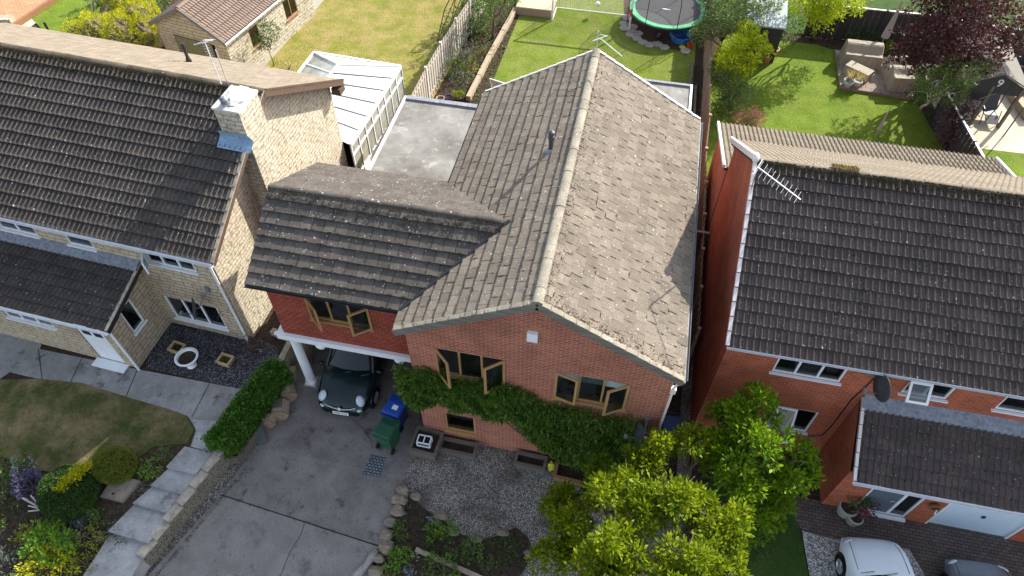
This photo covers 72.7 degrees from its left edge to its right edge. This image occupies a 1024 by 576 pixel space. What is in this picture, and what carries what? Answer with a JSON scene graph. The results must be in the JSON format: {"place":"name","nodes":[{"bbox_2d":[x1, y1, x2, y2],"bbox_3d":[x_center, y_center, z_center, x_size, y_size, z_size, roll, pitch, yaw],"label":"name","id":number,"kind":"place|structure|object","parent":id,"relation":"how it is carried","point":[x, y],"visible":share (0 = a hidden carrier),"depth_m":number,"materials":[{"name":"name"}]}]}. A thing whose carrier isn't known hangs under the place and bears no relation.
{"place":"outdoors","nodes":[
{"label":"outdoors","id":0,"kind":"place"},
{"bbox_2d":[32,0,100,31],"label":"lawn","id":1,"kind":"structure","parent":0,"point":[55,15],"depth_m":37.35,"materials":[{"name":"green plant"}]},
{"bbox_2d":[12,0,58,24],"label":"patio edging","id":2,"kind":"object","parent":1,"relation":"on","point":[34,12],"visible":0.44,"depth_m":37.10,"materials":[{"name":"beige stone"}]},
{"bbox_2d":[0,379,194,471],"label":"front lawn","id":3,"kind":"structure","parent":0,"point":[48,425],"depth_m":21.67,"materials":[{"name":"green plant"}]},
{"bbox_2d":[11,349,241,444],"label":"front path","id":4,"kind":"structure","parent":0,"point":[179,395],"depth_m":22.52,"materials":[{"name":"grey concrete"}]},
{"bbox_2d":[0,333,41,378],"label":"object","id":5,"kind":"object","parent":4,"relation":"on","point":[15,352],"visible":1,"depth_m":23.29,"materials":[{"name":"grey concrete"}]},
{"bbox_2d":[0,307,285,575],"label":"terrace","id":6,"kind":"structure","parent":0,"point":[271,321],"depth_m":20.53,"materials":[{"name":"soil"}]},
{"bbox_2d":[0,447,25,484],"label":"garden shrub","id":7,"kind":"object","parent":6,"relation":"on","point":[3,468],"visible":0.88,"depth_m":20.90,"materials":[{"name":"green plant"}]},
{"bbox_2d":[7,467,44,503],"bbox_3d":[-14.203,5.789,20.527,1.220,1.055,1.049,26,56,19],"label":"garden shrub","id":8,"kind":"object","parent":6,"relation":"on","point":[20,485],"visible":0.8,"depth_m":20.43,"materials":[{"name":"purple plant"}]},
{"bbox_2d":[10,543,80,575],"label":"garden shrub","id":9,"kind":"object","parent":6,"relation":"on","point":[25,568],"visible":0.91,"depth_m":19.34,"materials":[{"name":"yellow plant"}]},
{"bbox_2d":[16,519,79,571],"bbox_3d":[-13.011,7.182,19.647,1.650,1.150,1.448,9,52,7],"label":"garden shrub","id":10,"kind":"object","parent":6,"relation":"on","point":[51,531],"visible":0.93,"depth_m":19.49,"materials":[{"name":"green plant"}]},
{"bbox_2d":[0,477,126,575],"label":"garden ground cover","id":11,"kind":"object","parent":6,"relation":"on","point":[56,536],"visible":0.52,"depth_m":20.10,"materials":[{"name":"green plant"}]},
{"bbox_2d":[35,459,101,520],"bbox_3d":[-12.923,5.841,20.183,1.757,1.431,1.691,9,52,7],"label":"clipped bush","id":12,"kind":"object","parent":6,"relation":"on","point":[67,492],"visible":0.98,"depth_m":19.83,"materials":[{"name":"green plant"}]},
{"bbox_2d":[90,445,138,485],"bbox_3d":[-11.807,5.223,20.618,1.327,1.078,1.166,9,52,7],"label":"dome bush","id":13,"kind":"object","parent":6,"relation":"on","point":[112,465],"visible":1,"depth_m":20.34,"materials":[{"name":"green plant"}]},
{"bbox_2d":[100,477,140,502],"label":"stone slab","id":14,"kind":"structure","parent":6,"relation":"on","point":[121,493],"depth_m":20.55,"materials":[{"name":"grey stone"}]},
{"bbox_2d":[83,446,212,575],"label":"garden steps","id":15,"kind":"structure","parent":6,"relation":"on","point":[141,520],"depth_m":20.20,"materials":[{"name":"concrete"}]},
{"bbox_2d":[191,419,216,451],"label":"path slab","id":16,"kind":"structure","parent":6,"relation":"on","point":[202,427],"depth_m":21.49,"materials":[{"name":"concrete"}]},
{"bbox_2d":[146,325,279,388],"bbox_3d":[-10.144,2.222,23.229,4.909,0.001,2.013,9,52,7],"label":"slate gravel bed","id":17,"kind":"object","parent":6,"relation":"on","point":[210,347],"visible":0.8,"depth_m":23.21,"materials":[{"name":"grey gravel"}]},
{"bbox_2d":[174,347,197,368],"bbox_3d":[-10.563,2.390,22.768,0.760,0.530,0.754,9,52,7],"label":"urn planter","id":18,"kind":"object","parent":17,"relation":"on","point":[187,357],"visible":1,"depth_m":22.65,"materials":[{"name":"white stone"}]},
{"bbox_2d":[196,355,295,458],"bbox_3d":[-8.191,3.762,21.881,1.174,1.510,3.596,18,54,14],"label":"box hedge","id":19,"kind":"object","parent":6,"relation":"on","point":[234,428],"visible":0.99,"depth_m":21.49,"materials":[{"name":"green plant"}]},
{"bbox_2d":[270,328,296,366],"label":"garden wall","id":20,"kind":"structure","parent":6,"relation":"on","point":[287,354],"depth_m":23.31,"materials":[{"name":"stone"}]},
{"bbox_2d":[145,457,247,575],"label":"gravel strip","id":21,"kind":"object","parent":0,"point":[217,490],"visible":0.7,"depth_m":21.04,"materials":[{"name":"grey gravel"}]},
{"bbox_2d":[148,496,377,575],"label":"driveway","id":22,"kind":"structure","parent":0,"point":[237,526],"depth_m":20.35,"materials":[{"name":"concrete"}]},
{"bbox_2d":[222,347,423,544],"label":"driveway","id":23,"kind":"structure","parent":0,"point":[301,450],"depth_m":21.59,"materials":[{"name":"concrete"}]},
{"bbox_2d":[226,381,295,463],"bbox_3d":[-7.894,4.330,22.267,0.413,0.420,3.191,24,55,18],"label":"soil bed","id":24,"kind":"object","parent":23,"relation":"on","point":[240,458],"visible":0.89,"depth_m":21.67,"materials":[{"name":"brown soil"}]},
{"bbox_2d":[270,398,289,420],"bbox_3d":[-7.517,3.925,22.487,0.645,0.583,0.520,-6,52,-5],"label":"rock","id":25,"kind":"object","parent":23,"relation":"on","point":[280,409],"visible":0.91,"depth_m":22.33,"materials":[{"name":"beige stone"}]},
{"bbox_2d":[318,348,387,416],"bbox_3d":[-5.135,2.173,23.247,2.200,1.725,4.204,8,52,6],"label":"parked car","id":26,"kind":"object","parent":23,"relation":"on","point":[349,383],"visible":0.64,"depth_m":22.37,"materials":[{"name":"green paint"}]},
{"bbox_2d":[362,454,385,476],"bbox_3d":[-4.261,5.508,21.598,0.574,0.023,0.690,9,52,7],"label":"cobbled drain patch","id":27,"kind":"object","parent":23,"relation":"on","point":[371,468],"visible":1,"depth_m":21.57,"materials":[{"name":"grey stone"}]},
{"bbox_2d":[372,415,399,454],"bbox_3d":[-3.871,4.593,21.647,0.600,1.060,0.837,19,54,15],"label":"wheelie bin","id":28,"kind":"object","parent":23,"relation":"on","point":[386,433],"visible":1,"depth_m":21.32,"materials":[{"name":"plastic"}]},
{"bbox_2d":[381,394,407,432],"bbox_3d":[-3.692,3.999,22.120,0.600,1.066,0.837,17,53,13],"label":"wheelie bin","id":29,"kind":"object","parent":23,"relation":"on","point":[395,407],"visible":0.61,"depth_m":21.74,"materials":[{"name":"plastic"}]},
{"bbox_2d":[266,0,476,167],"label":"back lawn","id":30,"kind":"structure","parent":0,"point":[403,34],"depth_m":36.16,"materials":[{"name":"green plant"}]},
{"bbox_2d":[253,19,281,65],"bbox_3d":[-11.550,-11.687,33.257,1.442,2.692,1.480,9,52,7],"label":"garage side tree","id":31,"kind":"object","parent":30,"relation":"on","point":[265,31],"visible":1,"depth_m":32.90,"materials":[{"name":"green plant"}]},
{"bbox_2d":[297,51,405,168],"bbox_3d":[-7.604,-7.680,29.816,4.215,3.055,5.568,12,52,9],"label":"conservatory","id":32,"kind":"object","parent":30,"relation":"on","point":[367,102],"visible":0.58,"depth_m":29.30,"materials":[{"name":"white plastic"}]},
{"bbox_2d":[152,383,690,570],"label":"ground","id":33,"kind":"structure","parent":0,"point":[675,405],"depth_m":21.89,"materials":[{"name":"concrete"}]},
{"bbox_2d":[136,380,281,575],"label":"retaining wall","id":34,"kind":"structure","parent":33,"relation":"on","point":[215,466],"depth_m":20.51,"materials":[{"name":"stone"}]},
{"bbox_2d":[658,412,680,444],"bbox_3d":[4.895,4.485,21.765,0.600,1.060,0.837,5,51,4],"label":"wheelie bin","id":35,"kind":"object","parent":33,"relation":"on","point":[669,422],"visible":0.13,"depth_m":21.38,"materials":[{"name":"plastic"}]},
{"bbox_2d":[31,0,1023,575],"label":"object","id":36,"kind":"structure","parent":0,"point":[697,82],"depth_m":34.62,"materials":[{"name":"soil"}]},
{"bbox_2d":[0,0,45,19],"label":"brick patio","id":37,"kind":"structure","parent":36,"relation":"on","point":[17,9],"depth_m":37.58,"materials":[{"name":"orange brick"}]},
{"bbox_2d":[58,0,160,47],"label":"golden conifer hedge","id":38,"kind":"object","parent":36,"relation":"on","point":[130,25],"visible":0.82,"depth_m":33.08,"materials":[{"name":"yellow plant"}]},
{"bbox_2d":[0,23,348,373],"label":"stone house","id":39,"kind":"structure","parent":36,"relation":"on","point":[135,180],"depth_m":21.18,"materials":[{"name":"brown tile"}]},
{"bbox_2d":[0,221,40,238],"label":"window","id":40,"kind":"structure","parent":39,"relation":"in","point":[6,225],"depth_m":22.07,"materials":[{"name":"white plastic"}]},
{"bbox_2d":[4,311,57,330],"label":"window","id":41,"kind":"structure","parent":39,"relation":"in","point":[11,315],"depth_m":22.35,"materials":[{"name":"white plastic"}]},
{"bbox_2d":[64,235,97,251],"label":"window","id":42,"kind":"structure","parent":39,"relation":"in","point":[73,240],"depth_m":21.71,"materials":[{"name":"white plastic"}]},
{"bbox_2d":[74,324,124,362],"bbox_3d":[-13.190,1.764,22.280,0.980,2.000,0.112,12,52,9],"label":"door","id":43,"kind":"structure","parent":39,"relation":"in","point":[98,342],"depth_m":22.37,"materials":[{"name":"white plastic"}]},
{"bbox_2d":[121,299,147,335],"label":"window","id":44,"kind":"structure","parent":39,"relation":"in","point":[131,315],"depth_m":23.01,"materials":[{"name":"white plastic"}]},
{"bbox_2d":[141,252,198,275],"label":"window","id":45,"kind":"structure","parent":39,"relation":"in","point":[149,258],"depth_m":21.21,"materials":[{"name":"white plastic"}]},
{"bbox_2d":[163,295,229,331],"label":"window","id":46,"kind":"structure","parent":39,"relation":"in","point":[210,314],"depth_m":23.89,"materials":[{"name":"white plastic"}]},
{"bbox_2d":[147,0,315,64],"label":"garage building","id":47,"kind":"structure","parent":36,"relation":"on","point":[227,25],"depth_m":32.65,"materials":[{"name":"beige brick"}]},
{"bbox_2d":[175,35,215,57],"bbox_3d":[-14.960,-11.088,33.263,2.255,1.860,0.040,18,53,14],"label":"garage door","id":48,"kind":"structure","parent":47,"relation":"in","point":[198,49],"depth_m":32.86,"materials":[{"name":"brown wood"}]},
{"bbox_2d":[243,48,702,473],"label":"brick house","id":49,"kind":"structure","parent":36,"relation":"on","point":[555,206],"depth_m":18.54,"materials":[{"name":"brown tile"}]},
{"bbox_2d":[304,298,374,336],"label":"window","id":50,"kind":"structure","parent":49,"relation":"in","point":[318,310],"depth_m":19.87,"materials":[{"name":"brown wood"}]},
{"bbox_2d":[444,413,477,436],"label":"window","id":51,"kind":"structure","parent":49,"relation":"in","point":[464,424],"depth_m":22.17,"materials":[{"name":"brown wood"}]},
{"bbox_2d":[434,348,506,393],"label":"window","id":52,"kind":"structure","parent":49,"relation":"in","point":[448,362],"depth_m":19.61,"materials":[{"name":"brown wood"}]},
{"bbox_2d":[390,361,650,474],"bbox_3d":[0.226,4.183,20.260,7.350,4.803,0.889,9,52,7],"label":"climbing wisteria","id":53,"kind":"object","parent":49,"relation":"attached to","point":[422,390],"visible":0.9,"depth_m":19.26,"materials":[{"name":"green plant"}]},
{"bbox_2d":[551,371,629,415],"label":"window","id":54,"kind":"structure","parent":49,"relation":"in","point":[599,391],"depth_m":18.68,"materials":[{"name":"brown wood"}]},
{"bbox_2d":[433,0,518,103],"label":"planting border","id":55,"kind":"object","parent":36,"relation":"on","point":[445,87],"depth_m":34.85,"materials":[{"name":"plant"}]},
{"bbox_2d":[411,0,488,97],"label":"garden fence","id":56,"kind":"object","parent":55,"relation":"on","point":[432,64],"visible":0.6,"depth_m":33.21,"materials":[{"name":"wood"}]},
{"bbox_2d":[447,27,476,65],"bbox_3d":[-2.472,-11.854,34.059,1.639,1.837,1.131,9,52,7],"label":"border plant","id":57,"kind":"object","parent":55,"relation":"on","point":[459,48],"visible":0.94,"depth_m":34.02,"materials":[{"name":"green plant"}]},
{"bbox_2d":[447,0,516,103],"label":"border weeds","id":58,"kind":"object","parent":55,"relation":"on","point":[486,53],"visible":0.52,"depth_m":34.68,"materials":[{"name":"green plant"}]},
{"bbox_2d":[466,7,515,100],"bbox_3d":[-0.955,-11.923,35.035,0.278,0.280,8.172,13,52,10],"label":"timber sleeper edging","id":59,"kind":"object","parent":55,"relation":"on","point":[485,65],"visible":0.98,"depth_m":34.55,"materials":[{"name":"beige wood"}]},
{"bbox_2d":[469,0,522,37],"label":"border tree","id":60,"kind":"object","parent":55,"relation":"on","point":[495,8],"visible":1,"depth_m":33.83,"materials":[{"name":"green plant"}]},
{"bbox_2d":[689,1,713,360],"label":"garden fence","id":61,"kind":"object","parent":36,"relation":"on","point":[706,115],"visible":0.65,"depth_m":27.07,"materials":[{"name":"brown wood"}]},
{"bbox_2d":[687,0,785,57],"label":"leafy tree","id":62,"kind":"object","parent":36,"relation":"on","point":[733,6],"visible":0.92,"depth_m":31.85,"materials":[{"name":"green plant"}]},
{"bbox_2d":[781,7,805,44],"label":"leafy shrub","id":63,"kind":"object","parent":36,"relation":"on","point":[790,14],"visible":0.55,"depth_m":35.46,"materials":[{"name":"green plant"}]},
{"bbox_2d":[784,0,869,40],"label":"golden tree","id":64,"kind":"object","parent":36,"relation":"on","point":[816,10],"visible":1,"depth_m":32.43,"materials":[{"name":"yellow plant"}]},
{"bbox_2d":[690,121,1023,542],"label":"brick house","id":65,"kind":"structure","parent":36,"relation":"on","point":[901,267],"depth_m":17.91,"materials":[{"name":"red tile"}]},
{"bbox_2d":[763,406,817,443],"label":"window","id":66,"kind":"structure","parent":65,"relation":"in","point":[802,419],"depth_m":21.32,"materials":[{"name":"white plastic"}]},
{"bbox_2d":[769,358,846,385],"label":"window","id":67,"kind":"structure","parent":65,"relation":"in","point":[782,365],"depth_m":19.15,"materials":[{"name":"white plastic"}]},
{"bbox_2d":[863,373,890,401],"bbox_3d":[9.209,2.412,17.523,0.563,0.714,0.802,20,54,15],"label":"satellite dish","id":68,"kind":"object","parent":65,"relation":"attached to","point":[882,388],"visible":0.91,"depth_m":17.52,"materials":[{"name":"grey metal"}]},
{"bbox_2d":[862,489,907,511],"bbox_3d":[10.453,5.890,19.581,0.820,1.800,0.092,9,52,7],"label":"door","id":69,"kind":"structure","parent":65,"relation":"in","point":[886,499],"depth_m":19.65,"materials":[{"name":"white plastic"}]},
{"bbox_2d":[897,381,955,405],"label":"window","id":70,"kind":"structure","parent":65,"relation":"in","point":[913,387],"depth_m":18.23,"materials":[{"name":"white plastic"}]},
{"bbox_2d":[924,500,1023,538],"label":"garage door","id":71,"kind":"structure","parent":65,"relation":"in","point":[953,515],"depth_m":19.52,"materials":[{"name":"white plastic"}]},
{"bbox_2d":[990,397,1023,416],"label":"window","id":72,"kind":"structure","parent":65,"relation":"in","point":[1010,404],"depth_m":18.06,"materials":[{"name":"white plastic"}]},
{"bbox_2d":[802,3,1023,65],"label":"garden fence","id":73,"kind":"object","parent":36,"relation":"on","point":[877,19],"visible":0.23,"depth_m":35.14,"materials":[{"name":"black wood"}]},
{"bbox_2d":[882,0,1023,88],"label":"purple tree","id":74,"kind":"object","parent":36,"relation":"on","point":[973,23],"visible":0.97,"depth_m":28.98,"materials":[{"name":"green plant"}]},
{"bbox_2d":[928,94,984,156],"bbox_3d":[18.739,-4.292,28.151,0.302,1.760,9.890,4,51,3],"label":"garden fence","id":75,"kind":"object","parent":36,"relation":"on","point":[963,138],"visible":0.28,"depth_m":29.63,"materials":[{"name":"black wood"}]},
{"bbox_2d":[933,94,980,143],"bbox_3d":[19.068,-7.261,29.999,2.279,2.452,1.463,-30,57,-22],"label":"bronze shrub","id":76,"kind":"object","parent":36,"relation":"on","point":[965,108],"visible":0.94,"depth_m":29.62,"materials":[{"name":"brown plant"}]},
{"bbox_2d":[403,329,694,575],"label":"gravel court","id":77,"kind":"object","parent":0,"point":[486,481],"visible":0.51,"depth_m":21.10,"materials":[{"name":"grey gravel"}]},
{"bbox_2d":[407,425,444,461],"bbox_3d":[-2.668,4.891,21.796,0.910,0.460,0.860,13,52,10],"label":"square planter","id":78,"kind":"object","parent":77,"relation":"on","point":[429,454],"visible":0.9,"depth_m":21.64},
{"bbox_2d":[375,497,530,575],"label":"flower bed","id":79,"kind":"object","parent":77,"relation":"on","point":[413,542],"visible":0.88,"depth_m":20.18,"materials":[{"name":"soil"}]},
{"bbox_2d":[387,545,414,568],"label":"bed plant","id":80,"kind":"object","parent":79,"relation":"on","point":[393,553],"visible":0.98,"depth_m":19.94,"materials":[{"name":"green plant"}]},
{"bbox_2d":[420,551,460,575],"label":"bed plant","id":81,"kind":"object","parent":79,"relation":"on","point":[429,559],"visible":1,"depth_m":19.67,"materials":[{"name":"green plant"}]},
{"bbox_2d":[460,534,485,564],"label":"bed plant","id":82,"kind":"object","parent":79,"relation":"on","point":[473,552],"visible":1,"depth_m":19.90,"materials":[{"name":"green plant"}]},
{"bbox_2d":[488,533,525,561],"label":"bed plant","id":83,"kind":"object","parent":79,"relation":"on","point":[509,547],"visible":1,"depth_m":19.97,"materials":[{"name":"green plant"}]},
{"bbox_2d":[438,436,478,460],"bbox_3d":[-1.679,5.027,21.794,1.210,0.300,0.480,10,52,8],"label":"timber trough","id":84,"kind":"object","parent":77,"relation":"on","point":[458,448],"visible":0.95,"depth_m":21.74,"materials":[{"name":"wood"}]},
{"bbox_2d":[513,450,547,472],"bbox_3d":[0.573,5.381,21.518,1.010,0.300,0.460,10,52,8],"label":"timber trough","id":85,"kind":"object","parent":77,"relation":"on","point":[530,461],"visible":1,"depth_m":21.47,"materials":[{"name":"wood"}]},
{"bbox_2d":[553,460,585,486],"bbox_3d":[1.886,5.693,21.272,1.210,0.300,0.610,11,52,8],"label":"timber trough","id":86,"kind":"object","parent":77,"relation":"on","point":[562,472],"visible":0.52,"depth_m":21.23,"materials":[{"name":"wood"}]},
{"bbox_2d":[524,420,755,575],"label":"garden tree","id":87,"kind":"object","parent":77,"relation":"on","point":[609,552],"visible":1,"depth_m":16.39,"materials":[{"name":"green plant"}]},
{"bbox_2d":[490,0,695,111],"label":"back lawn","id":88,"kind":"structure","parent":0,"point":[535,43],"depth_m":35.52,"materials":[{"name":"green plant"}]},
{"bbox_2d":[516,0,556,17],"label":"garden deck","id":89,"kind":"structure","parent":88,"relation":"on","point":[540,8],"depth_m":37.19,"materials":[{"name":"beige wood"}]},
{"bbox_2d":[551,0,633,28],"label":"football goal","id":90,"kind":"object","parent":88,"relation":"on","point":[630,14],"visible":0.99,"depth_m":37.05,"materials":[{"name":"white plastic"}]},
{"bbox_2d":[624,0,705,50],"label":"bark bed","id":91,"kind":"object","parent":88,"relation":"on","point":[650,34],"visible":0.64,"depth_m":36.28,"materials":[{"name":"brown wood"}]},
{"bbox_2d":[626,0,708,45],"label":"trampoline","id":92,"kind":"object","parent":91,"relation":"on","point":[673,15],"visible":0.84,"depth_m":35.87,"materials":[{"name":"black"}]},
{"bbox_2d":[692,450,808,575],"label":"side lawn","id":93,"kind":"structure","parent":0,"point":[786,557],"depth_m":19.66,"materials":[{"name":"green plant"}]},
{"bbox_2d":[690,379,825,549],"bbox_3d":[6.216,4.899,18.757,3.040,4.727,3.585,-36,60,-25],"label":"garden tree","id":94,"kind":"object","parent":93,"relation":"on","point":[732,465],"visible":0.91,"depth_m":17.88,"materials":[{"name":"green plant"}]},
{"bbox_2d":[699,35,942,273],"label":"back lawn","id":95,"kind":"structure","parent":0,"point":[796,87],"depth_m":32.47,"materials":[{"name":"green plant"}]},
{"bbox_2d":[706,62,754,117],"bbox_3d":[9.628,-8.584,31.091,2.256,2.335,2.635,9,52,7],"label":"privet bush","id":96,"kind":"object","parent":95,"relation":"on","point":[730,93],"visible":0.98,"depth_m":30.67,"materials":[{"name":"green plant"}]},
{"bbox_2d":[713,18,775,94],"bbox_3d":[10.228,-9.986,31.511,2.242,3.410,3.274,32,58,23],"label":"golden shrub tree","id":97,"kind":"object","parent":95,"relation":"on","point":[742,39],"visible":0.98,"depth_m":30.81,"materials":[{"name":"green plant"}]},
{"bbox_2d":[739,0,787,62],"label":"shed","id":98,"kind":"structure","parent":95,"relation":"on","point":[775,26],"depth_m":33.56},
{"bbox_2d":[834,50,913,99],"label":"garden patio","id":99,"kind":"structure","parent":95,"relation":"on","point":[875,85],"depth_m":33.24,"materials":[{"name":"brown stone"}]},
{"bbox_2d":[838,39,883,69],"bbox_3d":[17.187,-11.470,34.111,1.934,0.956,1.019,9,52,7],"label":"covered sofa","id":100,"kind":"object","parent":99,"relation":"on","point":[868,54],"visible":1,"depth_m":33.91,"materials":[{"name":"beige fabric"}]},
{"bbox_2d":[884,65,915,92],"bbox_3d":[18.393,-9.919,32.903,1.132,0.906,0.985,4,51,3],"label":"covered armchair","id":101,"kind":"object","parent":99,"relation":"on","point":[897,79],"visible":0.89,"depth_m":32.71,"materials":[{"name":"beige fabric"}]},
{"bbox_2d":[905,54,994,110],"bbox_3d":[18.324,-8.167,29.845,3.484,3.830,2.258,-26,56,-19],"label":"birch tree","id":102,"kind":"object","parent":95,"relation":"on","point":[930,95],"visible":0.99,"depth_m":28.99,"materials":[{"name":"green plant"}]},
{"bbox_2d":[842,60,874,83],"bbox_3d":[16.693,-10.413,33.567,0.567,0.480,1.226,-36,60,-25],"label":"garden table","id":103,"kind":"object","parent":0,"point":[854,65],"visible":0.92,"depth_m":33.39,"materials":[{"name":"beige wood"}]},
{"bbox_2d":[713,0,1023,58],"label":"lawn","id":104,"kind":"structure","parent":0,"point":[884,4],"depth_m":37.98,"materials":[{"name":"green plant"}]},
{"bbox_2d":[775,459,1023,575],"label":"block paved drive","id":105,"kind":"structure","parent":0,"point":[931,547],"depth_m":19.93,"materials":[{"name":"grey brick"}]},
{"bbox_2d":[837,494,874,518],"bbox_3d":[9.897,6.144,19.997,0.842,1.169,0.770,9,52,7],"label":"plant pot","id":106,"kind":"object","parent":105,"relation":"on","point":[844,509],"visible":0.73,"depth_m":20.02,"materials":[{"name":"ceramic"}]},
{"bbox_2d":[801,530,924,575],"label":"white gravel patch","id":107,"kind":"object","parent":105,"relation":"on","point":[821,551],"visible":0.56,"depth_m":19.61,"materials":[{"name":"grey gravel"}]},
{"bbox_2d":[846,497,881,526],"bbox_3d":[10.051,6.406,19.848,0.738,1.076,0.768,27,56,20],"label":"plant pot","id":108,"kind":"object","parent":105,"relation":"on","point":[857,520],"visible":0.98,"depth_m":19.79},
{"bbox_2d":[834,537,914,575],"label":"parked car","id":109,"kind":"object","parent":105,"relation":"on","point":[856,556],"visible":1,"depth_m":18.80,"materials":[{"name":"white paint"}]},
{"bbox_2d":[939,558,1011,575],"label":"parked car","id":110,"kind":"object","parent":105,"relation":"on","point":[958,567],"visible":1,"depth_m":18.73,"materials":[{"name":"grey paint"}]},
{"bbox_2d":[922,64,1023,153],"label":"sandy patio","id":111,"kind":"structure","parent":0,"point":[984,134],"depth_m":31.37,"materials":[{"name":"beige stone"}]},
{"bbox_2d":[933,31,1023,128],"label":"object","id":112,"kind":"structure","parent":111,"relation":"on","point":[1002,83],"depth_m":30.20,"materials":[{"name":"wood"}]},
{"bbox_2d":[979,93,1001,125],"bbox_3d":[21.722,-8.061,31.541,0.764,1.024,1.378,9,52,7],"label":"garden recliner","id":113,"kind":"object","parent":111,"relation":"on","point":[990,112],"visible":0.76,"depth_m":31.56,"materials":[{"name":"fabric"}]},
{"bbox_2d":[957,147,1023,176],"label":"side back lawn","id":114,"kind":"structure","parent":0,"point":[1013,162],"depth_m":30.20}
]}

